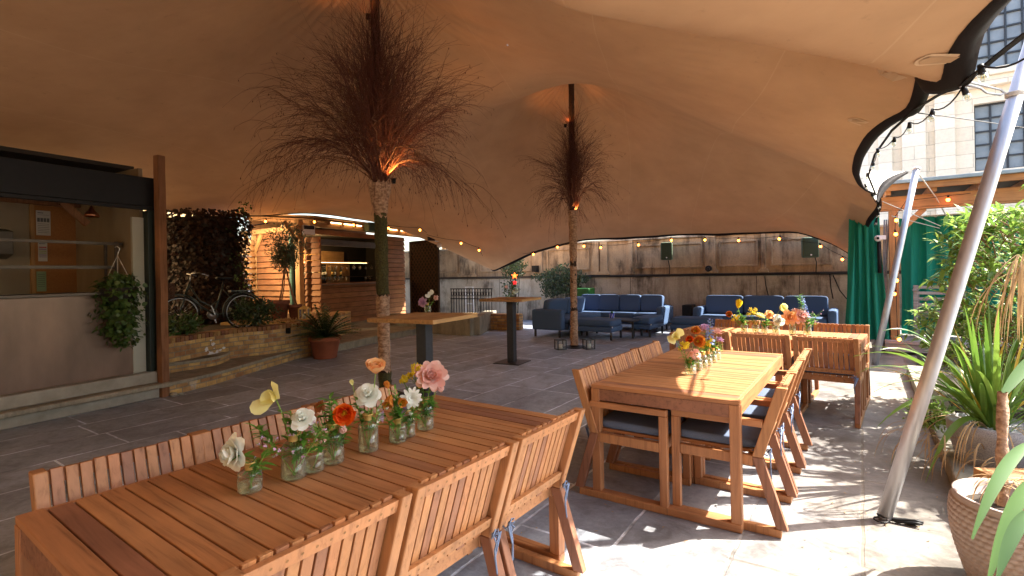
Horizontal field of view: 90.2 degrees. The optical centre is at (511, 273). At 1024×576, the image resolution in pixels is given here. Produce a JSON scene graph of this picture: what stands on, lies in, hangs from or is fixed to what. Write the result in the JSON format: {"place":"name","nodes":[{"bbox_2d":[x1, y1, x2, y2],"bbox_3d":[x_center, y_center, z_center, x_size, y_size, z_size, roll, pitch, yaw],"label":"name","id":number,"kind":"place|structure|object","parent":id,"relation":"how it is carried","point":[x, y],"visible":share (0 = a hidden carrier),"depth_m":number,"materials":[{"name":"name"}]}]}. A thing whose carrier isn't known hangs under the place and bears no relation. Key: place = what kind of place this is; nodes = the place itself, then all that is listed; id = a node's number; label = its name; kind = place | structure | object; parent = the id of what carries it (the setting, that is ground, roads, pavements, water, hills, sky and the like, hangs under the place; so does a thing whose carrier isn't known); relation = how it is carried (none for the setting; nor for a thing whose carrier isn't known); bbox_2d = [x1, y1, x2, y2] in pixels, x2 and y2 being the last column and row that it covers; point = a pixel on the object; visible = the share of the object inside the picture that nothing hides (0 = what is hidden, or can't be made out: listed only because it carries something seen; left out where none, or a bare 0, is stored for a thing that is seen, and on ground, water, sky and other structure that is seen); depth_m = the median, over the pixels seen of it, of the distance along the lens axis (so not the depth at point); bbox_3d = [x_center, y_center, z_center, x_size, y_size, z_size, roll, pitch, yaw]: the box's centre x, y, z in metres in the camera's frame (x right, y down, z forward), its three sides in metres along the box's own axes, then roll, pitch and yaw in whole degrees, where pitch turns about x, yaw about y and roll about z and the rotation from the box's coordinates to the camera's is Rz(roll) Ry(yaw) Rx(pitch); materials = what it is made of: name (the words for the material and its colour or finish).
{"place":"outdoors","nodes":[
{"label":"outdoors","id":0,"kind":"place"},
{"bbox_2d":[311,320,415,349],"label":"terrace paving","id":1,"kind":"structure","parent":0,"point":[369,330],"depth_m":12.43,"materials":[{"name":"stone"}]},
{"bbox_2d":[242,225,321,311],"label":"shed wing","id":2,"kind":"structure","parent":1,"relation":"on","point":[313,289],"depth_m":12.84,"materials":[{"name":"wood"}]},
{"bbox_2d":[249,214,444,321],"bbox_3d":[-4.858,-0.117,16.034,2.650,3.114,7.682,-1,0,23],"label":"timber bar","id":3,"kind":"object","parent":1,"relation":"on","point":[346,244],"visible":0.48,"depth_m":15.74,"materials":[{"name":"brown wood"}]},
{"bbox_2d":[409,240,439,312],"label":"trellis gate","id":4,"kind":"structure","parent":1,"relation":"on","point":[424,264],"depth_m":15.72,"materials":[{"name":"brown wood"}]},
{"bbox_2d":[311,330,415,355],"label":"terrace","id":5,"kind":"structure","parent":0,"point":[368,341],"depth_m":11.17,"materials":[{"name":"stone"}]},
{"bbox_2d":[238,214,597,279],"label":"sky","id":6,"kind":"structure","parent":0,"point":[407,239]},
{"bbox_2d":[0,320,966,575],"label":"ground","id":7,"kind":"structure","parent":0,"point":[624,540],"depth_m":3.99,"materials":[{"name":"stone"}]},
{"bbox_2d":[0,146,172,429],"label":"kitchen kiosk","id":8,"kind":"object","parent":7,"relation":"on","point":[53,347],"visible":0.66,"depth_m":6.00,"materials":[{"name":"black metal"}]},
{"bbox_2d":[0,229,13,258],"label":"towel dispenser","id":9,"kind":"object","parent":8,"relation":"attached to","point":[6,250],"visible":1,"depth_m":6.58,"materials":[{"name":"metal"}]},
{"bbox_2d":[29,204,76,293],"bbox_3d":[-6.402,-0.140,7.173,0.041,1.665,0.561,-1,0,28],"label":"notice board","id":10,"kind":"object","parent":8,"relation":"attached to","point":[63,223],"visible":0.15,"depth_m":7.17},
{"bbox_2d":[36,210,50,235],"bbox_3d":[-6.466,-0.693,7.042,0.004,0.341,0.156,-1,0,27],"label":"notice sheet","id":11,"kind":"object","parent":10,"relation":"attached to","point":[43,224],"visible":1,"depth_m":7.04,"materials":[{"name":"white paper"}]},
{"bbox_2d":[0,238,122,281],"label":"steel shelf","id":12,"kind":"object","parent":8,"relation":"attached to","point":[105,267],"visible":0.94,"depth_m":6.19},
{"bbox_2d":[59,203,89,225],"bbox_3d":[-5.579,-0.767,6.513,0.050,0.317,0.319,-1,0,28],"label":"timber brace","id":13,"kind":"object","parent":8,"relation":"attached to","point":[75,213],"visible":0.79,"depth_m":6.50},
{"bbox_2d":[88,246,148,351],"bbox_3d":[-4.806,0.314,6.203,0.705,1.289,0.564,-1,0,0],"label":"hanging basket","id":14,"kind":"object","parent":8,"relation":"hanging from","point":[118,299],"visible":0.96,"depth_m":6.09,"materials":[{"name":"green plant"}]},
{"bbox_2d":[28,431,205,510],"bbox_3d":[-1.273,1.104,1.824,0.641,0.837,0.545,-1,0,36],"label":"dining chair","id":15,"kind":"object","parent":7,"relation":"on","point":[190,446],"visible":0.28,"depth_m":1.93,"materials":[{"name":"brown wood"}]},
{"bbox_2d":[153,155,169,397],"bbox_3d":[-4.492,0.038,6.542,0.099,3.090,0.099,-1,0,22],"label":"timber post","id":16,"kind":"object","parent":7,"relation":"on","point":[161,269],"visible":0.98,"depth_m":6.50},
{"bbox_2d":[52,314,318,401],"bbox_3d":[-6.086,1.283,9.508,4.581,0.662,6.616,-1,0,0],"label":"brick planter","id":17,"kind":"object","parent":7,"relation":"on","point":[211,355],"visible":0.41,"depth_m":8.16,"materials":[{"name":"stone"}]},
{"bbox_2d":[168,310,208,336],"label":"ground plant","id":18,"kind":"object","parent":17,"relation":"on","point":[192,325],"visible":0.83,"depth_m":7.82,"materials":[{"name":"green plant"}]},
{"bbox_2d":[166,201,259,325],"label":"ivy wall","id":19,"kind":"structure","parent":17,"relation":"on","point":[213,246],"depth_m":9.93,"materials":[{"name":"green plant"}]},
{"bbox_2d":[168,272,260,334],"bbox_3d":[-4.973,0.476,8.454,0.561,0.988,1.650,-1,0,40],"label":"bicycle","id":20,"kind":"object","parent":17,"relation":"on","point":[212,314],"visible":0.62,"depth_m":8.46,"materials":[{"name":"black metal"}]},
{"bbox_2d":[227,295,284,327],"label":"evergreen bush","id":21,"kind":"object","parent":17,"relation":"on","point":[249,311],"visible":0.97,"depth_m":8.76,"materials":[{"name":"green plant"}]},
{"bbox_2d":[197,404,317,461],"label":"dining chair","id":22,"kind":"object","parent":7,"relation":"on","point":[216,436],"visible":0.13,"depth_m":2.34,"materials":[{"name":"brown wood"}]},
{"bbox_2d":[220,311,350,335],"bbox_3d":[-4.727,1.248,11.025,1.700,0.640,2.550,-1,0,0],"label":"stone ledge","id":23,"kind":"object","parent":7,"relation":"on","point":[344,314],"visible":0.22,"depth_m":11.49,"materials":[{"name":"beige stone"}]},
{"bbox_2d":[263,220,306,318],"bbox_3d":[-4.498,-0.114,10.180,0.888,2.026,0.858,-1,0,0],"label":"potted olive tree","id":24,"kind":"object","parent":23,"relation":"on","point":[282,303],"visible":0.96,"depth_m":10.12,"materials":[{"name":"green plant"}]},
{"bbox_2d":[267,242,304,318],"bbox_3d":[-4.535,0.137,10.303,0.683,1.597,0.616,-1,0,0],"label":"potted olive tree","id":25,"kind":"object","parent":23,"relation":"on","point":[293,310],"visible":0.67,"depth_m":10.21,"materials":[{"name":"green plant"}]},
{"bbox_2d":[14,395,564,575],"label":"dining table","id":26,"kind":"object","parent":7,"relation":"on","point":[204,519],"visible":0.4,"depth_m":1.71,"materials":[{"name":"brown wood"}]},
{"bbox_2d":[237,459,262,494],"bbox_3d":[-0.918,0.712,1.788,0.079,0.104,0.079,-1,0,-2],"label":"bud vase","id":27,"kind":"object","parent":26,"relation":"on","point":[248,465],"visible":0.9,"depth_m":1.78,"materials":[{"name":"clear glass"}]},
{"bbox_2d":[219,432,256,487],"bbox_3d":[-0.955,0.656,1.776,0.134,0.195,0.102,-1,0,-10],"label":"garden rose","id":28,"kind":"object","parent":27,"relation":"in","point":[232,456],"visible":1,"depth_m":1.76,"materials":[{"name":"white plant"}]},
{"bbox_2d":[245,435,281,483],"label":"wax flower","id":29,"kind":"object","parent":27,"relation":"in","point":[265,453],"visible":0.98,"depth_m":1.79,"materials":[{"name":"green plant"}]},
{"bbox_2d":[281,432,305,481],"bbox_3d":[-0.813,0.679,1.899,0.086,0.164,0.086,-1,0,-15],"label":"bud vase","id":30,"kind":"object","parent":26,"relation":"on","point":[294,438],"visible":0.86,"depth_m":1.89,"materials":[{"name":"clear glass"}]},
{"bbox_2d":[246,423,294,475],"bbox_3d":[-0.904,0.653,1.883,0.174,0.203,0.110,-1,0,20],"label":"foliage sprig","id":31,"kind":"object","parent":30,"relation":"in","point":[264,433],"visible":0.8,"depth_m":1.90,"materials":[{"name":"green plant"}]},
{"bbox_2d":[249,381,292,456],"bbox_3d":[-0.878,0.572,1.890,0.121,0.360,0.119,-1,0,19],"label":"poppy","id":32,"kind":"object","parent":30,"relation":"in","point":[264,402],"visible":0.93,"depth_m":1.87,"materials":[{"name":"yellow plant"}]},
{"bbox_2d":[291,408,315,475],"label":"garden rose","id":33,"kind":"object","parent":30,"relation":"in","point":[302,418],"visible":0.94,"depth_m":1.88,"materials":[{"name":"white plant"}]},
{"bbox_2d":[296,421,333,472],"bbox_3d":[-0.737,0.648,1.899,0.152,0.205,0.085,-1,0,0],"label":"wax flower","id":34,"kind":"object","parent":30,"relation":"in","point":[307,451],"visible":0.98,"depth_m":1.90,"materials":[{"name":"green plant"}]},
{"bbox_2d":[304,441,323,473],"bbox_3d":[-0.762,0.707,1.963,0.074,0.108,0.074,-1,0,35],"label":"bud vase","id":35,"kind":"object","parent":26,"relation":"on","point":[317,471],"visible":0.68,"depth_m":1.96,"materials":[{"name":"clear glass"}]},
{"bbox_2d":[313,403,355,467],"bbox_3d":[-0.680,0.620,1.936,0.180,0.259,0.063,-1,0,0],"label":"poppy","id":36,"kind":"object","parent":35,"relation":"in","point":[344,414],"visible":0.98,"depth_m":1.93,"materials":[{"name":"orange plant"}]},
{"bbox_2d":[322,422,343,465],"bbox_3d":[-0.719,0.680,2.049,0.084,0.158,0.084,-1,0,36],"label":"bud vase","id":37,"kind":"object","parent":26,"relation":"on","point":[333,429],"visible":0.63,"depth_m":2.04,"materials":[{"name":"clear glass"}]},
{"bbox_2d":[316,392,345,456],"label":"foliage sprig","id":38,"kind":"object","parent":37,"relation":"in","point":[330,404],"visible":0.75,"depth_m":2.05,"materials":[{"name":"green plant"}]},
{"bbox_2d":[358,413,377,452],"bbox_3d":[-0.614,0.679,2.178,0.082,0.158,0.082,-1,0,35],"label":"bud vase","id":39,"kind":"object","parent":26,"relation":"on","point":[367,417],"visible":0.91,"depth_m":2.17,"materials":[{"name":"clear glass"}]},
{"bbox_2d":[354,383,381,448],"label":"garden rose","id":40,"kind":"object","parent":39,"relation":"in","point":[368,395],"visible":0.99,"depth_m":2.16,"materials":[{"name":"white plant"}]},
{"bbox_2d":[365,357,385,444],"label":"poppy","id":41,"kind":"object","parent":39,"relation":"in","point":[375,365],"visible":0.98,"depth_m":2.17,"materials":[{"name":"orange plant"}]},
{"bbox_2d":[400,409,414,437],"bbox_3d":[-0.482,0.693,2.362,0.068,0.125,0.068,-1,0,-11],"label":"bud vase","id":42,"kind":"object","parent":26,"relation":"on","point":[407,412],"visible":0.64,"depth_m":2.35,"materials":[{"name":"clear glass"}]},
{"bbox_2d":[400,387,421,433],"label":"double daisy","id":43,"kind":"object","parent":42,"relation":"in","point":[412,397],"visible":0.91,"depth_m":2.35,"materials":[{"name":"white plant"}]},
{"bbox_2d":[417,398,433,430],"bbox_3d":[-0.420,0.679,2.471,0.079,0.151,0.079,-1,0,-36],"label":"bud vase","id":44,"kind":"object","parent":26,"relation":"on","point":[432,415],"visible":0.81,"depth_m":2.46,"materials":[{"name":"clear glass"}]},
{"bbox_2d":[414,360,448,426],"bbox_3d":[-0.390,0.583,2.449,0.155,0.322,0.123,-1,0,20],"label":"peony","id":45,"kind":"object","parent":44,"relation":"in","point":[432,375],"visible":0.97,"depth_m":2.44,"materials":[{"name":"pink plant"}]},
{"bbox_2d":[217,489,411,575],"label":"dining chair","id":46,"kind":"object","parent":7,"relation":"on","point":[365,541],"visible":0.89,"depth_m":1.43,"materials":[{"name":"brown wood"}]},
{"bbox_2d":[286,303,360,359],"bbox_3d":[-3.457,1.048,9.443,1.301,1.032,1.264,-1,0,0],"label":"potted palm","id":47,"kind":"object","parent":7,"relation":"on","point":[324,340],"visible":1,"depth_m":9.29,"materials":[{"name":"plant"}]},
{"bbox_2d":[222,0,505,396],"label":"birch tree","id":48,"kind":"object","parent":7,"relation":"on","point":[378,113],"visible":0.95,"depth_m":6.21,"materials":[{"name":"brown plant"}]},
{"bbox_2d":[310,384,472,554],"bbox_3d":[-0.637,1.092,2.712,0.642,0.837,0.545,-1,0,36],"label":"dining chair","id":49,"kind":"object","parent":7,"relation":"on","point":[383,390],"visible":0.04,"depth_m":2.83,"materials":[{"name":"brown wood"}]},
{"bbox_2d":[367,312,476,396],"bbox_3d":[-0.892,0.975,5.232,0.798,1.081,0.800,-1,0,27],"label":"table","id":50,"kind":"object","parent":7,"relation":"on","point":[424,322],"visible":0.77,"depth_m":5.17,"materials":[{"name":"brown wood"}]},
{"bbox_2d":[390,310,495,335],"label":"wall","id":51,"kind":"structure","parent":7,"relation":"on","point":[480,324],"depth_m":12.66,"materials":[{"name":"stone"}]},
{"bbox_2d":[450,288,491,312],"bbox_3d":[-1.144,0.921,14.300,1.367,0.998,0.025,-1,0,27],"label":"iron railing","id":52,"kind":"object","parent":51,"relation":"on","point":[464,298],"visible":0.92,"depth_m":14.31,"materials":[{"name":"black metal"}]},
{"bbox_2d":[395,439,518,575],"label":"dining chair","id":53,"kind":"object","parent":7,"relation":"on","point":[454,512],"visible":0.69,"depth_m":1.87,"materials":[{"name":"brown wood"}]},
{"bbox_2d":[491,313,522,329],"bbox_3d":[-0.743,1.302,13.889,2.124,0.420,0.300,-1,0,22],"label":"brick bed","id":54,"kind":"object","parent":7,"relation":"on","point":[498,321],"visible":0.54,"depth_m":13.55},
{"bbox_2d":[479,297,540,365],"bbox_3d":[-0.008,0.958,8.593,0.778,1.080,0.780,-1,0,27],"label":"table","id":55,"kind":"object","parent":7,"relation":"on","point":[511,359],"visible":1,"depth_m":8.54,"materials":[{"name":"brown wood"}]},
{"bbox_2d":[500,259,527,312],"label":"climbing shrub","id":56,"kind":"object","parent":7,"relation":"on","point":[513,268],"visible":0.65,"depth_m":14.69,"materials":[{"name":"green plant"}]},
{"bbox_2d":[496,407,586,575],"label":"dining chair","id":57,"kind":"object","parent":7,"relation":"on","point":[542,460],"visible":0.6,"depth_m":2.39,"materials":[{"name":"brown wood"}]},
{"bbox_2d":[531,262,590,297],"bbox_3d":[1.479,0.571,15.289,2.017,1.809,0.573,-1,0,34],"label":"climbing shrub","id":58,"kind":"object","parent":7,"relation":"on","point":[554,276],"visible":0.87,"depth_m":15.26,"materials":[{"name":"green plant"}]},
{"bbox_2d":[513,84,629,348],"bbox_3d":[1.147,-1.228,10.226,2.118,5.428,2.024,-1,0,36],"label":"birch tree","id":59,"kind":"object","parent":7,"relation":"on","point":[572,190],"visible":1,"depth_m":10.15,"materials":[{"name":"brown plant"}]},
{"bbox_2d":[569,317,622,340],"bbox_3d":[1.893,1.242,11.556,1.060,0.440,0.620,-1,0,34],"label":"ottoman","id":60,"kind":"object","parent":7,"relation":"on","point":[596,324],"visible":0.87,"depth_m":11.27,"materials":[{"name":"blue fabric"}]},
{"bbox_2d":[532,294,672,337],"bbox_3d":[2.284,1.011,12.488,2.484,0.887,2.829,-1,0,34],"label":"outdoor sofa","id":61,"kind":"object","parent":7,"relation":"on","point":[553,314],"visible":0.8,"depth_m":12.85,"materials":[{"name":"blue fabric"}]},
{"bbox_2d":[572,358,691,514],"bbox_3d":[0.831,1.064,3.519,0.642,0.837,0.545,-1,0,34],"label":"dining chair","id":62,"kind":"object","parent":7,"relation":"on","point":[619,419],"visible":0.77,"depth_m":3.37,"materials":[{"name":"brown wood"}]},
{"bbox_2d":[632,315,663,336],"bbox_3d":[3.184,1.218,11.934,0.457,0.440,0.950,-1,0,34],"label":"ottoman","id":63,"kind":"object","parent":7,"relation":"on","point":[647,322],"visible":0.92,"depth_m":11.60,"materials":[{"name":"blue fabric"}]},
{"bbox_2d":[403,224,901,332],"bbox_3d":[0.642,0.281,16.509,24.837,2.410,0.630,-1,0,34],"label":"wooden fence","id":64,"kind":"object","parent":7,"relation":"on","point":[608,261],"depth_m":13.62,"materials":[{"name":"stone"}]},
{"bbox_2d":[801,237,818,257],"bbox_3d":[6.855,-0.591,11.767,0.330,0.464,0.378,-1,0,20],"label":"loudspeaker","id":65,"kind":"object","parent":64,"relation":"attached to","point":[809,250],"visible":0.87,"depth_m":11.60,"materials":[{"name":"green paint"}]},
{"bbox_2d":[606,348,710,482],"bbox_3d":[1.147,1.058,3.979,0.642,0.837,0.545,-1,0,34],"label":"dining chair","id":66,"kind":"object","parent":7,"relation":"on","point":[626,360],"visible":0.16,"depth_m":3.98,"materials":[{"name":"brown wood"}]},
{"bbox_2d":[634,341,712,446],"bbox_3d":[1.465,1.052,4.442,0.641,0.837,0.545,-1,0,34],"label":"dining chair","id":67,"kind":"object","parent":7,"relation":"on","point":[653,349],"visible":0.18,"depth_m":4.55,"materials":[{"name":"brown wood"}]},
{"bbox_2d":[591,347,784,533],"bbox_3d":[1.452,1.096,3.927,0.920,0.750,1.910,-1,0,34],"label":"dining table","id":68,"kind":"object","parent":7,"relation":"on","point":[731,385],"visible":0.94,"depth_m":3.32,"materials":[{"name":"brown wood"}]},
{"bbox_2d":[670,316,722,331],"bbox_3d":[4.128,1.200,11.410,1.020,0.440,0.600,-1,0,34],"label":"ottoman","id":69,"kind":"object","parent":7,"relation":"on","point":[682,322],"visible":0.62,"depth_m":11.27,"materials":[{"name":"blue fabric"}]},
{"bbox_2d":[679,329,732,350],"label":"dining chair","id":70,"kind":"object","parent":7,"relation":"on","point":[725,335],"visible":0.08,"depth_m":5.54,"materials":[{"name":"brown wood"}]},
{"bbox_2d":[671,371,796,538],"bbox_3d":[1.404,1.053,3.203,0.642,0.837,0.545,-1,0,34],"label":"dining chair","id":71,"kind":"object","parent":7,"relation":"on","point":[698,430],"visible":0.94,"depth_m":3.09,"materials":[{"name":"brown wood"}]},
{"bbox_2d":[715,319,759,351],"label":"dining chair","id":72,"kind":"object","parent":7,"relation":"on","point":[721,322],"visible":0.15,"depth_m":6.66,"materials":[{"name":"brown wood"}]},
{"bbox_2d":[702,358,805,499],"bbox_3d":[1.725,1.047,3.670,0.642,0.837,0.545,-1,0,35],"label":"dining chair","id":73,"kind":"object","parent":7,"relation":"on","point":[755,411],"visible":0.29,"depth_m":3.69,"materials":[{"name":"brown wood"}]},
{"bbox_2d":[731,332,800,417],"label":"dining chair","id":74,"kind":"object","parent":7,"relation":"on","point":[786,352],"visible":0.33,"depth_m":5.23,"materials":[{"name":"brown wood"}]},
{"bbox_2d":[693,295,838,331],"bbox_3d":[5.650,0.947,11.499,2.863,0.887,0.860,-1,0,34],"label":"outdoor sofa","id":75,"kind":"object","parent":7,"relation":"on","point":[718,305],"visible":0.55,"depth_m":11.49,"materials":[{"name":"blue fabric"}]},
{"bbox_2d":[722,348,812,469],"bbox_3d":[2.047,1.041,4.139,0.642,0.837,0.545,-1,0,35],"label":"dining chair","id":76,"kind":"object","parent":7,"relation":"on","point":[794,405],"visible":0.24,"depth_m":4.18,"materials":[{"name":"brown wood"}]},
{"bbox_2d":[669,326,868,415],"bbox_3d":[2.931,1.067,5.908,1.910,0.750,0.920,-1,0,38],"label":"dining table","id":77,"kind":"object","parent":7,"relation":"on","point":[863,340],"visible":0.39,"depth_m":5.65,"materials":[{"name":"brown wood"}]},
{"bbox_2d":[750,321,812,402],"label":"dining chair","id":78,"kind":"object","parent":7,"relation":"on","point":[800,326],"visible":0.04,"depth_m":6.20,"materials":[{"name":"brown wood"}]},
{"bbox_2d":[792,335,864,427],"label":"dining chair","id":79,"kind":"object","parent":7,"relation":"on","point":[830,370],"visible":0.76,"depth_m":4.92,"materials":[{"name":"brown wood"}]},
{"bbox_2d":[808,323,870,408],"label":"dining chair","id":80,"kind":"object","parent":7,"relation":"on","point":[824,327],"visible":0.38,"depth_m":5.82,"materials":[{"name":"brown wood"}]},
{"bbox_2d":[871,167,920,364],"bbox_3d":[5.937,-0.138,7.888,0.999,3.046,0.103,-1,0,-15],"label":"tent pole","id":81,"kind":"object","parent":7,"relation":"on","point":[896,263],"visible":0.98,"depth_m":7.86,"materials":[{"name":"metal"}]},
{"bbox_2d":[874,421,993,479],"bbox_3d":[2.947,1.266,3.555,0.457,0.354,0.804,-1,0,0],"label":"dry foliage","id":82,"kind":"object","parent":7,"relation":"on","point":[975,451],"visible":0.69,"depth_m":3.48,"materials":[{"name":"beige plant"}]},
{"bbox_2d":[907,365,980,483],"bbox_3d":[3.847,1.365,4.529,0.220,0.127,6.068,-1,0,35],"label":"bed edging","id":83,"kind":"object","parent":7,"relation":"on","point":[951,470],"visible":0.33,"depth_m":3.87,"materials":[{"name":"stone"}]},
{"bbox_2d":[873,42,1023,525],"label":"tent pole","id":84,"kind":"object","parent":7,"relation":"on","point":[1014,97],"visible":1,"depth_m":2.98,"materials":[{"name":"metal"}]},
{"bbox_2d":[877,168,1023,357],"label":"pergola","id":85,"kind":"object","parent":7,"relation":"on","point":[1009,184],"visible":0.48,"depth_m":8.48,"materials":[{"name":"wood"}]},
{"bbox_2d":[845,217,889,339],"bbox_3d":[6.215,0.020,8.977,0.679,2.280,0.133,-1,0,34],"label":"curtain","id":86,"kind":"object","parent":85,"relation":"hanging from","point":[866,294],"visible":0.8,"depth_m":9.00,"materials":[{"name":"green fabric"}]},
{"bbox_2d":[883,220,890,334],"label":"downpipe cables","id":87,"kind":"object","parent":85,"relation":"attached to","point":[885,243],"visible":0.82,"depth_m":8.81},
{"bbox_2d":[912,285,966,340],"bbox_3d":[7.380,0.640,8.810,0.700,0.955,0.580,-1,0,41],"label":"garden bench","id":88,"kind":"object","parent":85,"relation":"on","point":[916,299],"visible":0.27,"depth_m":8.78,"materials":[{"name":"brown wood"}]},
{"bbox_2d":[899,212,1023,338],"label":"curtain","id":89,"kind":"object","parent":85,"relation":"hanging from","point":[917,268],"visible":0.24,"depth_m":9.13,"materials":[{"name":"green fabric"}]},
{"bbox_2d":[915,354,1023,419],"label":"flower bed","id":90,"kind":"object","parent":7,"relation":"on","point":[950,377],"visible":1,"depth_m":6.13,"materials":[{"name":"plant"}]},
{"bbox_2d":[902,394,955,433],"bbox_3d":[3.198,1.067,3.898,0.355,0.304,0.382,-1,0,0],"label":"ground cover","id":91,"kind":"object","parent":90,"relation":"in","point":[934,405],"visible":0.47,"depth_m":3.84,"materials":[{"name":"green plant"}]},
{"bbox_2d":[897,200,1023,389],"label":"laurel shrub","id":92,"kind":"object","parent":90,"relation":"on","point":[992,230],"visible":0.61,"depth_m":4.98,"materials":[{"name":"green plant"}]},
{"bbox_2d":[945,413,1023,467],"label":"grey planter","id":93,"kind":"object","parent":90,"relation":"on","point":[986,438],"visible":0.55,"depth_m":3.44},
{"bbox_2d":[853,299,1023,482],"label":"flax plant","id":94,"kind":"object","parent":93,"relation":"in","point":[986,383],"visible":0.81,"depth_m":3.48,"materials":[{"name":"green plant"}]},
{"bbox_2d":[969,254,1023,341],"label":"dry frond","id":95,"kind":"object","parent":94,"relation":"hanging from","point":[1019,277],"visible":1,"depth_m":3.15,"materials":[{"name":"beige plant"}]},
{"bbox_2d":[945,305,1023,401],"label":"laurel shrub","id":96,"kind":"object","parent":90,"relation":"on","point":[981,329],"visible":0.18,"depth_m":5.35,"materials":[{"name":"green plant"}]},
{"bbox_2d":[974,468,1023,481],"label":"timber sleeper","id":97,"kind":"object","parent":90,"relation":"on","point":[987,471],"visible":0.27,"depth_m":3.01,"materials":[{"name":"brown wood"}]},
{"bbox_2d":[947,478,1023,575],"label":"honeycomb planter","id":98,"kind":"object","parent":7,"relation":"on","point":[974,554],"visible":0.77,"depth_m":2.30,"materials":[{"name":"ceramic"}]},
{"bbox_2d":[963,359,1023,575],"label":"cordyline","id":99,"kind":"object","parent":98,"relation":"in","point":[1009,533],"visible":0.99,"depth_m":2.15,"materials":[{"name":"green plant"}]},
{"bbox_2d":[0,0,1023,270],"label":"stretch tent","id":100,"kind":"object","parent":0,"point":[740,116],"visible":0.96,"depth_m":6.65,"materials":[{"name":"beige fabric"}]},
{"bbox_2d":[864,58,1023,226],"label":"festoon lights","id":101,"kind":"object","parent":100,"relation":"hanging from","point":[980,71],"visible":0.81,"depth_m":3.09,"materials":[{"name":"black plastic"}]},
{"bbox_2d":[860,0,1023,224],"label":"stone building","id":102,"kind":"structure","parent":0,"point":[940,146],"depth_m":19.59,"materials":[{"name":"beige stone"}]},
{"bbox_2d":[974,99,1023,170],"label":"window","id":103,"kind":"structure","parent":102,"relation":"in","point":[984,133],"depth_m":19.32,"materials":[{"name":"grey glass"}]},
{"bbox_2d":[976,0,1023,69],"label":"window","id":104,"kind":"structure","parent":102,"relation":"in","point":[1008,25],"depth_m":19.08,"materials":[{"name":"grey glass"}]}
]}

